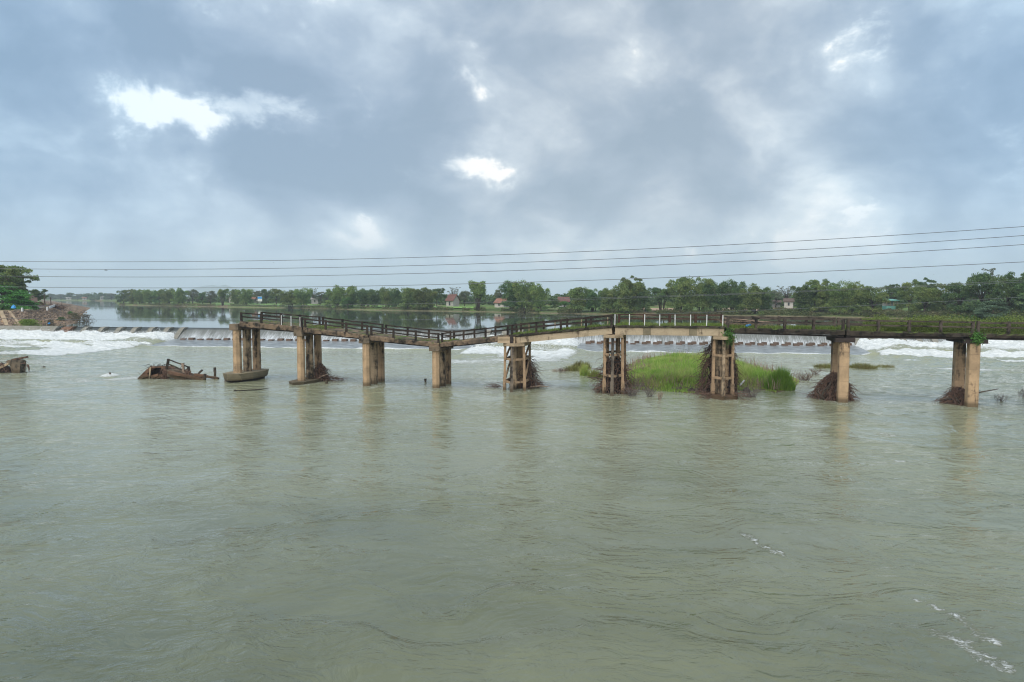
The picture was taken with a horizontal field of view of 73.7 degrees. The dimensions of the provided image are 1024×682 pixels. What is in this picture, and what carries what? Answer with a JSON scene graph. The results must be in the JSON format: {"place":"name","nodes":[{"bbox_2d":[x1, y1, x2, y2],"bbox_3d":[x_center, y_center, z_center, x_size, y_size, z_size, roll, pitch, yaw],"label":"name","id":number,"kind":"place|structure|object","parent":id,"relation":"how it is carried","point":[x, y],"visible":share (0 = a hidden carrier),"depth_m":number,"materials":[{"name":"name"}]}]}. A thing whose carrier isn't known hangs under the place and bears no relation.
{"place":"outdoors","nodes":[
{"label":"outdoors","id":0,"kind":"place"},
{"bbox_2d":[185,285,258,296],"bbox_3d":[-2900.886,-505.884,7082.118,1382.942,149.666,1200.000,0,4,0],"label":"distant hills","id":1,"kind":"structure","parent":0,"point":[208,288],"depth_m":6883.88,"materials":[{"name":"grey"}]},
{"bbox_2d":[0,262,1016,287],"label":"power line","id":2,"kind":"object","parent":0,"point":[557,281],"visible":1,"depth_m":86.94,"materials":[{"name":"metal"}]},
{"bbox_2d":[0,329,1023,681],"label":"river water","id":3,"kind":"structure","parent":0,"point":[406,523],"depth_m":27.36,"materials":[{"name":"liquid"}]},
{"bbox_2d":[0,356,29,372],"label":"wrecked pier head","id":4,"kind":"object","parent":3,"relation":"in","point":[17,365],"visible":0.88,"depth_m":81.07},
{"bbox_2d":[137,362,174,378],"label":"broken deck end","id":5,"kind":"structure","parent":3,"relation":"in","point":[152,372],"depth_m":75.29,"materials":[{"name":"wood"}]},
{"bbox_2d":[159,359,219,379],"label":"collapsed span","id":6,"kind":"object","parent":3,"relation":"in","point":[178,373],"visible":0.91,"depth_m":74.70,"materials":[{"name":"wood"}]},
{"bbox_2d":[312,362,351,381],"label":"driftwood pile","id":7,"kind":"object","parent":3,"relation":"in","point":[321,371],"visible":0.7,"depth_m":73.24,"materials":[{"name":"brown wood"}]},
{"bbox_2d":[0,326,1016,354],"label":"weir","id":8,"kind":"object","parent":3,"relation":"in","point":[187,336],"visible":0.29,"depth_m":121.18,"materials":[{"name":"concrete"}]},
{"bbox_2d":[0,327,574,350],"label":"spray","id":9,"kind":"object","parent":8,"relation":"on","point":[170,337],"visible":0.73,"depth_m":127.56,"materials":[{"name":"liquid"}]},
{"bbox_2d":[486,351,552,388],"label":"driftwood pile","id":10,"kind":"object","parent":3,"relation":"in","point":[533,382],"visible":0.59,"depth_m":67.62,"materials":[{"name":"brown wood"}]},
{"bbox_2d":[579,363,590,375],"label":"grass tuft","id":11,"kind":"object","parent":3,"relation":"in","point":[583,370],"visible":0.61,"depth_m":78.14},
{"bbox_2d":[584,347,638,395],"bbox_3d":[9.591,3.378,64.877,5.845,5.811,6.387,0,4,0],"label":"driftwood pile","id":12,"kind":"object","parent":3,"relation":"in","point":[617,371],"visible":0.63,"depth_m":64.09,"materials":[{"name":"brown wood"}]},
{"bbox_2d":[223,312,1023,406],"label":"broken bridge","id":13,"kind":"structure","parent":3,"relation":"in","point":[373,352],"depth_m":64.18,"materials":[{"name":"concrete"}]},
{"bbox_2d":[249,320,885,341],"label":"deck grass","id":14,"kind":"structure","parent":13,"relation":"on","point":[857,328],"depth_m":62.04,"materials":[{"name":"plant"}]},
{"bbox_2d":[721,325,736,345],"bbox_3d":[19.051,-0.388,60.066,1.518,2.014,0.911,0,4,0],"label":"creeper","id":15,"kind":"object","parent":13,"relation":"hanging from","point":[730,335],"visible":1,"depth_m":60.00,"materials":[{"name":"green plant"}]},
{"bbox_2d":[716,317,775,326],"bbox_3d":[21.090,-1.390,62.216,5.564,1.643,3.378,3,5,37],"label":"branch heap","id":16,"kind":"object","parent":13,"relation":"on","point":[744,321],"visible":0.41,"depth_m":61.82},
{"bbox_2d":[730,311,1023,333],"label":"deck weeds","id":17,"kind":"object","parent":13,"relation":"on","point":[949,329],"visible":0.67,"depth_m":57.29,"materials":[{"name":"plant"}]},
{"bbox_2d":[964,327,989,345],"bbox_3d":[37.787,-0.288,55.406,1.836,1.738,0.791,1,4,14],"label":"creeper","id":18,"kind":"object","parent":13,"relation":"hanging from","point":[976,338],"visible":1,"depth_m":55.35,"materials":[{"name":"green plant"}]},
{"bbox_2d":[688,341,752,399],"bbox_3d":[18.811,2.998,62.090,6.051,6.183,6.612,0,4,0],"label":"driftwood pile","id":19,"kind":"object","parent":3,"relation":"in","point":[707,364],"visible":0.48,"depth_m":62.53,"materials":[{"name":"brown wood"}]},
{"bbox_2d":[763,364,795,390],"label":"reed clump","id":20,"kind":"object","parent":3,"relation":"in","point":[786,382],"visible":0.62,"depth_m":65.96,"materials":[{"name":"plant"}]},
{"bbox_2d":[794,368,862,401],"bbox_3d":[28.895,4.293,60.740,5.547,4.525,4.935,-2,4,-23],"label":"driftwood pile","id":21,"kind":"object","parent":3,"relation":"in","point":[827,387],"visible":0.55,"depth_m":59.98,"materials":[{"name":"brown wood"}]},
{"bbox_2d":[849,362,878,368],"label":"grass tuft","id":22,"kind":"object","parent":3,"relation":"in","point":[860,365],"visible":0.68,"depth_m":86.29,"materials":[{"name":"plant"}]},
{"bbox_2d":[934,384,998,405],"bbox_3d":[37.890,5.098,57.953,3.999,2.844,4.128,-1,4,-20],"label":"driftwood pile","id":23,"kind":"object","parent":3,"relation":"in","point":[956,396],"visible":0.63,"depth_m":57.61,"materials":[{"name":"brown wood"}]},
{"bbox_2d":[0,235,1023,269],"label":"power line","id":24,"kind":"object","parent":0,"point":[544,261],"visible":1,"depth_m":87.42,"materials":[{"name":"metal"}]},
{"bbox_2d":[0,0,1023,295],"label":"sky","id":25,"kind":"structure","parent":0,"point":[232,135],"materials":[{"name":"grey"}]},
{"bbox_2d":[2,226,1023,261],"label":"power line","id":26,"kind":"object","parent":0,"point":[513,254],"visible":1,"depth_m":87.84,"materials":[{"name":"metal"}]},
{"bbox_2d":[15,297,1016,320],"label":"power line","id":27,"kind":"object","parent":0,"point":[539,317],"visible":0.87,"depth_m":94.97,"materials":[{"name":"metal"}]},
{"bbox_2d":[20,244,1023,276],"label":"power line","id":28,"kind":"object","parent":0,"point":[567,268],"visible":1,"depth_m":86.88,"materials":[{"name":"metal"}]},
{"bbox_2d":[34,301,1013,331],"bbox_3d":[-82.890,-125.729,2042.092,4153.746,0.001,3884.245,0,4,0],"label":"river water","id":29,"kind":"structure","parent":0,"point":[108,314],"depth_m":202.83,"materials":[{"name":"liquid"}]},
{"bbox_2d":[32,282,1016,305],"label":"power line","id":30,"kind":"object","parent":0,"point":[590,299],"visible":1,"depth_m":92.84,"materials":[{"name":"metal"}]},
{"bbox_2d":[41,297,1012,320],"bbox_3d":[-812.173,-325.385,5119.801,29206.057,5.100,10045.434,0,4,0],"label":"bank terrain","id":31,"kind":"structure","parent":0,"point":[490,308],"depth_m":299.09,"materials":[{"name":"plant"}]},
{"bbox_2d":[115,290,128,302],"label":"tree","id":32,"kind":"object","parent":31,"relation":"on","point":[121,295],"visible":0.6,"depth_m":515.41,"materials":[{"name":"green plant"}]},
{"bbox_2d":[122,289,136,303],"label":"bamboo clump","id":33,"kind":"object","parent":31,"relation":"on","point":[131,299],"visible":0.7,"depth_m":510.73,"materials":[{"name":"green plant"}]},
{"bbox_2d":[132,289,148,303],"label":"bamboo clump","id":34,"kind":"object","parent":31,"relation":"on","point":[138,296],"visible":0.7,"depth_m":495.84,"materials":[{"name":"green plant"}]},
{"bbox_2d":[141,289,157,303],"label":"bamboo clump","id":35,"kind":"object","parent":31,"relation":"on","point":[149,297],"visible":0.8,"depth_m":485.61,"materials":[{"name":"green plant"}]},
{"bbox_2d":[156,288,174,303],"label":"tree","id":36,"kind":"object","parent":31,"relation":"on","point":[167,295],"visible":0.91,"depth_m":465.46,"materials":[{"name":"green plant"}]},
{"bbox_2d":[170,287,189,304],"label":"bamboo clump","id":37,"kind":"object","parent":31,"relation":"on","point":[179,294],"visible":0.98,"depth_m":450.44,"materials":[{"name":"green plant"}]},
{"bbox_2d":[186,289,199,303],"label":"tree","id":38,"kind":"object","parent":31,"relation":"on","point":[195,292],"visible":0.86,"depth_m":480.85,"materials":[{"name":"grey plant"}]},
{"bbox_2d":[204,291,216,303],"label":"tree","id":39,"kind":"object","parent":31,"relation":"on","point":[214,294],"visible":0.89,"depth_m":474.97,"materials":[{"name":"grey plant"}]},
{"bbox_2d":[217,288,229,305],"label":"tree","id":40,"kind":"object","parent":31,"relation":"on","point":[222,293],"visible":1,"depth_m":423.56,"materials":[{"name":"green plant"}]},
{"bbox_2d":[227,289,241,303],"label":"bamboo clump","id":41,"kind":"object","parent":31,"relation":"on","point":[234,300],"visible":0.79,"depth_m":442.80,"materials":[{"name":"green plant"}]},
{"bbox_2d":[235,289,254,304],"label":"bamboo clump","id":42,"kind":"object","parent":31,"relation":"on","point":[244,296],"visible":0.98,"depth_m":411.93,"materials":[{"name":"green plant"}]},
{"bbox_2d":[252,291,262,303],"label":"tree","id":43,"kind":"object","parent":31,"relation":"on","point":[256,294],"visible":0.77,"depth_m":438.00,"materials":[{"name":"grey plant"}]},
{"bbox_2d":[261,289,271,303],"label":"tree","id":44,"kind":"object","parent":31,"relation":"on","point":[265,293],"visible":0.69,"depth_m":445.07,"materials":[{"name":"green plant"}]},
{"bbox_2d":[269,288,283,303],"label":"tree","id":45,"kind":"object","parent":31,"relation":"on","point":[275,291],"visible":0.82,"depth_m":429.54,"materials":[{"name":"green plant"}]},
{"bbox_2d":[276,290,295,307],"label":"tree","id":46,"kind":"object","parent":31,"relation":"on","point":[288,297],"visible":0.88,"depth_m":373.10,"materials":[{"name":"green plant"}]},
{"bbox_2d":[292,287,312,304],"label":"bamboo clump","id":47,"kind":"object","parent":31,"relation":"on","point":[302,297],"visible":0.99,"depth_m":367.13,"materials":[{"name":"green plant"}]},
{"bbox_2d":[324,284,344,307],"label":"bamboo clump","id":48,"kind":"object","parent":31,"relation":"on","point":[335,297],"visible":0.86,"depth_m":343.98,"materials":[{"name":"green plant"}]},
{"bbox_2d":[340,297,353,308],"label":"tree","id":49,"kind":"object","parent":31,"relation":"on","point":[348,299],"visible":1,"depth_m":332.58,"materials":[{"name":"green plant"}]},
{"bbox_2d":[338,285,358,307],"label":"bamboo clump","id":50,"kind":"object","parent":31,"relation":"on","point":[348,292],"visible":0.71,"depth_m":335.55,"materials":[{"name":"green plant"}]},
{"bbox_2d":[352,288,375,306],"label":"bamboo clump","id":51,"kind":"object","parent":31,"relation":"on","point":[361,297],"visible":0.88,"depth_m":333.34,"materials":[{"name":"green plant"}]},
{"bbox_2d":[366,289,383,306],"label":"bamboo clump","id":52,"kind":"object","parent":31,"relation":"on","point":[373,296],"visible":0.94,"depth_m":328.42,"materials":[{"name":"green plant"}]},
{"bbox_2d":[379,287,393,306],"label":"bamboo clump","id":53,"kind":"object","parent":31,"relation":"on","point":[385,298],"visible":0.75,"depth_m":321.96,"materials":[{"name":"green plant"}]},
{"bbox_2d":[388,288,402,307],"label":"bamboo clump","id":54,"kind":"object","parent":31,"relation":"on","point":[396,296],"visible":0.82,"depth_m":317.36,"materials":[{"name":"green plant"}]},
{"bbox_2d":[399,287,419,308],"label":"bamboo clump","id":55,"kind":"object","parent":31,"relation":"on","point":[407,299],"visible":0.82,"depth_m":303.18,"materials":[{"name":"green plant"}]},
{"bbox_2d":[409,287,437,309],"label":"bamboo clump","id":56,"kind":"object","parent":31,"relation":"on","point":[427,296],"visible":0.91,"depth_m":296.98,"materials":[{"name":"green plant"}]},
{"bbox_2d":[432,288,446,306],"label":"tree","id":57,"kind":"object","parent":31,"relation":"on","point":[440,295],"visible":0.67,"depth_m":318.15,"materials":[{"name":"green plant"}]},
{"bbox_2d":[445,294,460,305],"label":"house","id":58,"kind":"structure","parent":31,"relation":"on","point":[452,299],"depth_m":331.76,"materials":[{"name":"paint"}]},
{"bbox_2d":[459,290,470,305],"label":"tree","id":59,"kind":"object","parent":31,"relation":"on","point":[462,296],"visible":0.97,"depth_m":333.85,"materials":[{"name":"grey plant"}]},
{"bbox_2d":[468,280,485,310],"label":"tree","id":60,"kind":"object","parent":31,"relation":"on","point":[478,290],"visible":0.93,"depth_m":281.99,"materials":[{"name":"green plant"}]},
{"bbox_2d":[498,280,522,309],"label":"bamboo clump","id":61,"kind":"object","parent":31,"relation":"on","point":[507,287],"visible":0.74,"depth_m":269.42,"materials":[{"name":"green plant"}]},
{"bbox_2d":[1,292,1023,307],"bbox_3d":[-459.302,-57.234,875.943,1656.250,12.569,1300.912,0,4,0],"label":"distant woods","id":62,"kind":"object","parent":31,"relation":"on","point":[489,299],"visible":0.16,"depth_m":376.24,"materials":[{"name":"green plant"}]},
{"bbox_2d":[512,279,534,311],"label":"bamboo clump","id":63,"kind":"object","parent":31,"relation":"on","point":[522,298],"visible":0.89,"depth_m":264.24,"materials":[{"name":"green plant"}]},
{"bbox_2d":[528,283,550,310],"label":"bamboo clump","id":64,"kind":"object","parent":31,"relation":"on","point":[539,296],"visible":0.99,"depth_m":260.42,"materials":[{"name":"green plant"}]},
{"bbox_2d":[119,302,1023,319],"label":"shore scrub","id":65,"kind":"object","parent":31,"relation":"on","point":[865,313],"visible":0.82,"depth_m":220.98,"materials":[{"name":"green plant"}]},
{"bbox_2d":[566,286,590,310],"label":"bamboo clump","id":66,"kind":"object","parent":31,"relation":"on","point":[577,294],"visible":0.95,"depth_m":246.67,"materials":[{"name":"green plant"}]},
{"bbox_2d":[584,288,603,311],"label":"bamboo clump","id":67,"kind":"object","parent":31,"relation":"on","point":[594,301],"visible":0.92,"depth_m":246.29,"materials":[{"name":"green plant"}]},
{"bbox_2d":[598,287,618,310],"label":"bamboo clump","id":68,"kind":"object","parent":31,"relation":"on","point":[608,303],"visible":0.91,"depth_m":240.85,"materials":[{"name":"green plant"}]},
{"bbox_2d":[612,279,642,312],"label":"bamboo clump","id":69,"kind":"object","parent":31,"relation":"on","point":[625,304],"visible":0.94,"depth_m":235.40,"materials":[{"name":"green plant"}]},
{"bbox_2d":[620,275,643,306],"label":"tree","id":70,"kind":"object","parent":31,"relation":"on","point":[629,284],"visible":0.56,"depth_m":236.94,"materials":[{"name":"green plant"}]},
{"bbox_2d":[630,283,653,311],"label":"bamboo clump","id":71,"kind":"object","parent":31,"relation":"on","point":[640,303],"visible":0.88,"depth_m":235.28,"materials":[{"name":"green plant"}]},
{"bbox_2d":[651,287,673,311],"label":"tree","id":72,"kind":"object","parent":31,"relation":"on","point":[660,294],"visible":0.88,"depth_m":236.42,"materials":[{"name":"green plant"}]},
{"bbox_2d":[664,275,695,311],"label":"bamboo clump","id":73,"kind":"object","parent":31,"relation":"on","point":[678,287],"visible":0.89,"depth_m":229.62,"materials":[{"name":"green plant"}]},
{"bbox_2d":[685,277,715,310],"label":"bamboo clump","id":74,"kind":"object","parent":31,"relation":"on","point":[699,300],"visible":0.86,"depth_m":227.91,"materials":[{"name":"green plant"}]},
{"bbox_2d":[702,280,737,312],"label":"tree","id":75,"kind":"object","parent":31,"relation":"on","point":[717,300],"visible":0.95,"depth_m":225.57,"materials":[{"name":"green plant"}]},
{"bbox_2d":[722,279,747,311],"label":"bamboo clump","id":76,"kind":"object","parent":31,"relation":"on","point":[734,301],"visible":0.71,"depth_m":226.21,"materials":[{"name":"green plant"}]},
{"bbox_2d":[736,283,765,313],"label":"bamboo clump","id":77,"kind":"object","parent":31,"relation":"on","point":[752,300],"visible":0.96,"depth_m":219.97,"materials":[{"name":"green plant"}]},
{"bbox_2d":[757,286,774,312],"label":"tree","id":78,"kind":"object","parent":31,"relation":"on","point":[766,303],"visible":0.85,"depth_m":221.48,"materials":[{"name":"green plant"}]},
{"bbox_2d":[770,290,783,307],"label":"tree","id":79,"kind":"object","parent":31,"relation":"on","point":[777,296],"visible":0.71,"depth_m":294.33,"materials":[{"name":"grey plant"}]},
{"bbox_2d":[790,284,817,313],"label":"bamboo clump","id":80,"kind":"object","parent":31,"relation":"on","point":[803,297],"visible":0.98,"depth_m":214.45,"materials":[{"name":"green plant"}]},
{"bbox_2d":[805,279,829,310],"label":"tree","id":81,"kind":"object","parent":31,"relation":"on","point":[813,284],"visible":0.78,"depth_m":212.22,"materials":[{"name":"green plant"}]},
{"bbox_2d":[810,284,831,311],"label":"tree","id":82,"kind":"object","parent":31,"relation":"on","point":[820,301],"visible":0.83,"depth_m":211.78,"materials":[{"name":"green plant"}]},
{"bbox_2d":[824,280,854,313],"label":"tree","id":83,"kind":"object","parent":31,"relation":"on","point":[837,299],"visible":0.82,"depth_m":208.88,"materials":[{"name":"green plant"}]},
{"bbox_2d":[840,281,870,313],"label":"bamboo clump","id":84,"kind":"object","parent":31,"relation":"on","point":[855,304],"visible":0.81,"depth_m":205.14,"materials":[{"name":"green plant"}]},
{"bbox_2d":[857,286,890,312],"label":"tree","id":85,"kind":"object","parent":31,"relation":"on","point":[865,296],"visible":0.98,"depth_m":200.02,"materials":[{"name":"green plant"}]},
{"bbox_2d":[877,284,904,307],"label":"tree","id":86,"kind":"object","parent":31,"relation":"on","point":[892,291],"visible":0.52,"depth_m":225.71,"materials":[{"name":"green plant"}]},
{"bbox_2d":[882,299,899,308],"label":"riverside hut","id":87,"kind":"object","parent":31,"relation":"on","point":[891,305],"visible":0.74,"depth_m":207.09,"materials":[{"name":"teal paint"}]},
{"bbox_2d":[895,282,921,310],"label":"tree","id":88,"kind":"object","parent":31,"relation":"on","point":[905,293],"visible":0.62,"depth_m":203.77,"materials":[{"name":"green plant"}]},
{"bbox_2d":[911,277,936,309],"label":"tree","id":89,"kind":"object","parent":31,"relation":"on","point":[914,281],"visible":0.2,"depth_m":204.29,"materials":[{"name":"green plant"}]},
{"bbox_2d":[909,285,942,311],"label":"tree","id":90,"kind":"object","parent":31,"relation":"on","point":[928,294],"visible":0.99,"depth_m":189.72,"materials":[{"name":"green plant"}]},
{"bbox_2d":[929,283,956,310],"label":"tree","id":91,"kind":"object","parent":31,"relation":"on","point":[942,305],"visible":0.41,"depth_m":191.13,"materials":[{"name":"green plant"}]},
{"bbox_2d":[941,282,980,312],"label":"tree","id":92,"kind":"object","parent":31,"relation":"on","point":[958,292],"visible":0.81,"depth_m":180.61,"materials":[{"name":"green plant"}]},
{"bbox_2d":[961,272,1004,311],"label":"tree","id":93,"kind":"object","parent":31,"relation":"on","point":[985,287],"visible":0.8,"depth_m":175.60,"materials":[{"name":"green plant"}]},
{"bbox_2d":[973,301,1012,319],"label":"bush","id":94,"kind":"object","parent":31,"relation":"on","point":[982,310],"visible":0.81,"depth_m":167.75,"materials":[{"name":"green plant"}]},
{"bbox_2d":[988,274,1023,311],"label":"tree","id":95,"kind":"object","parent":31,"relation":"on","point":[1006,284],"visible":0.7,"depth_m":167.76,"materials":[{"name":"green plant"}]},
{"bbox_2d":[1003,271,1023,300],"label":"tree","id":96,"kind":"object","parent":31,"relation":"on","point":[1009,275],"visible":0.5,"depth_m":167.85,"materials":[{"name":"green plant"}]},
{"bbox_2d":[1013,277,1023,312],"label":"tree","id":97,"kind":"object","parent":31,"relation":"on","point":[1020,295],"visible":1,"depth_m":162.74,"materials":[{"name":"green plant"}]},
{"bbox_2d":[626,348,800,393],"bbox_3d":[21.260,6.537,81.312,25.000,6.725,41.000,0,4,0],"label":"islet ground","id":98,"kind":"structure","parent":0,"point":[646,388],"depth_m":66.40,"materials":[{"name":"plant"}]},
{"bbox_2d":[626,351,798,389],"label":"dead stalks","id":99,"kind":"object","parent":98,"relation":"on","point":[643,377],"visible":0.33,"depth_m":72.46,"materials":[{"name":"plant"}]},
{"bbox_2d":[783,298,794,307],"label":"house","id":100,"kind":"structure","parent":0,"point":[788,302],"depth_m":288.50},
{"bbox_2d":[563,280,1018,298],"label":"power line","id":101,"kind":"object","parent":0,"point":[791,291],"visible":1,"depth_m":94.47,"materials":[{"name":"metal"}]},
{"bbox_3d":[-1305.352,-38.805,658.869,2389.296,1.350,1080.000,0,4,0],"label":"left bank terrain","id":102,"kind":"structure","parent":0,"visible":0},
{"bbox_2d":[0,285,38,309],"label":"tree","id":103,"kind":"object","parent":102,"relation":"on","point":[20,299],"visible":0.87,"depth_m":164.79,"materials":[{"name":"green plant"}]},
{"bbox_2d":[0,265,39,291],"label":"tree","id":104,"kind":"object","parent":102,"relation":"on","point":[12,273],"visible":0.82,"depth_m":180.24,"materials":[{"name":"green plant"}]},
{"bbox_2d":[28,289,48,300],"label":"tree","id":105,"kind":"object","parent":102,"relation":"on","point":[35,292],"visible":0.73,"depth_m":229.16,"materials":[{"name":"green plant"}]},
{"bbox_2d":[0,300,89,325],"bbox_3d":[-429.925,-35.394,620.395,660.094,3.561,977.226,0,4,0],"label":"embankment","id":106,"kind":"structure","parent":102,"relation":"on","point":[41,315],"depth_m":159.09,"materials":[{"name":"stone"}]},
{"bbox_2d":[14,319,39,325],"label":"bush","id":107,"kind":"object","parent":106,"relation":"on","point":[28,322],"visible":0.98,"depth_m":145.42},
{"bbox_2d":[38,302,70,310],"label":"brush heap","id":108,"kind":"object","parent":106,"relation":"on","point":[60,306],"visible":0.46,"depth_m":214.17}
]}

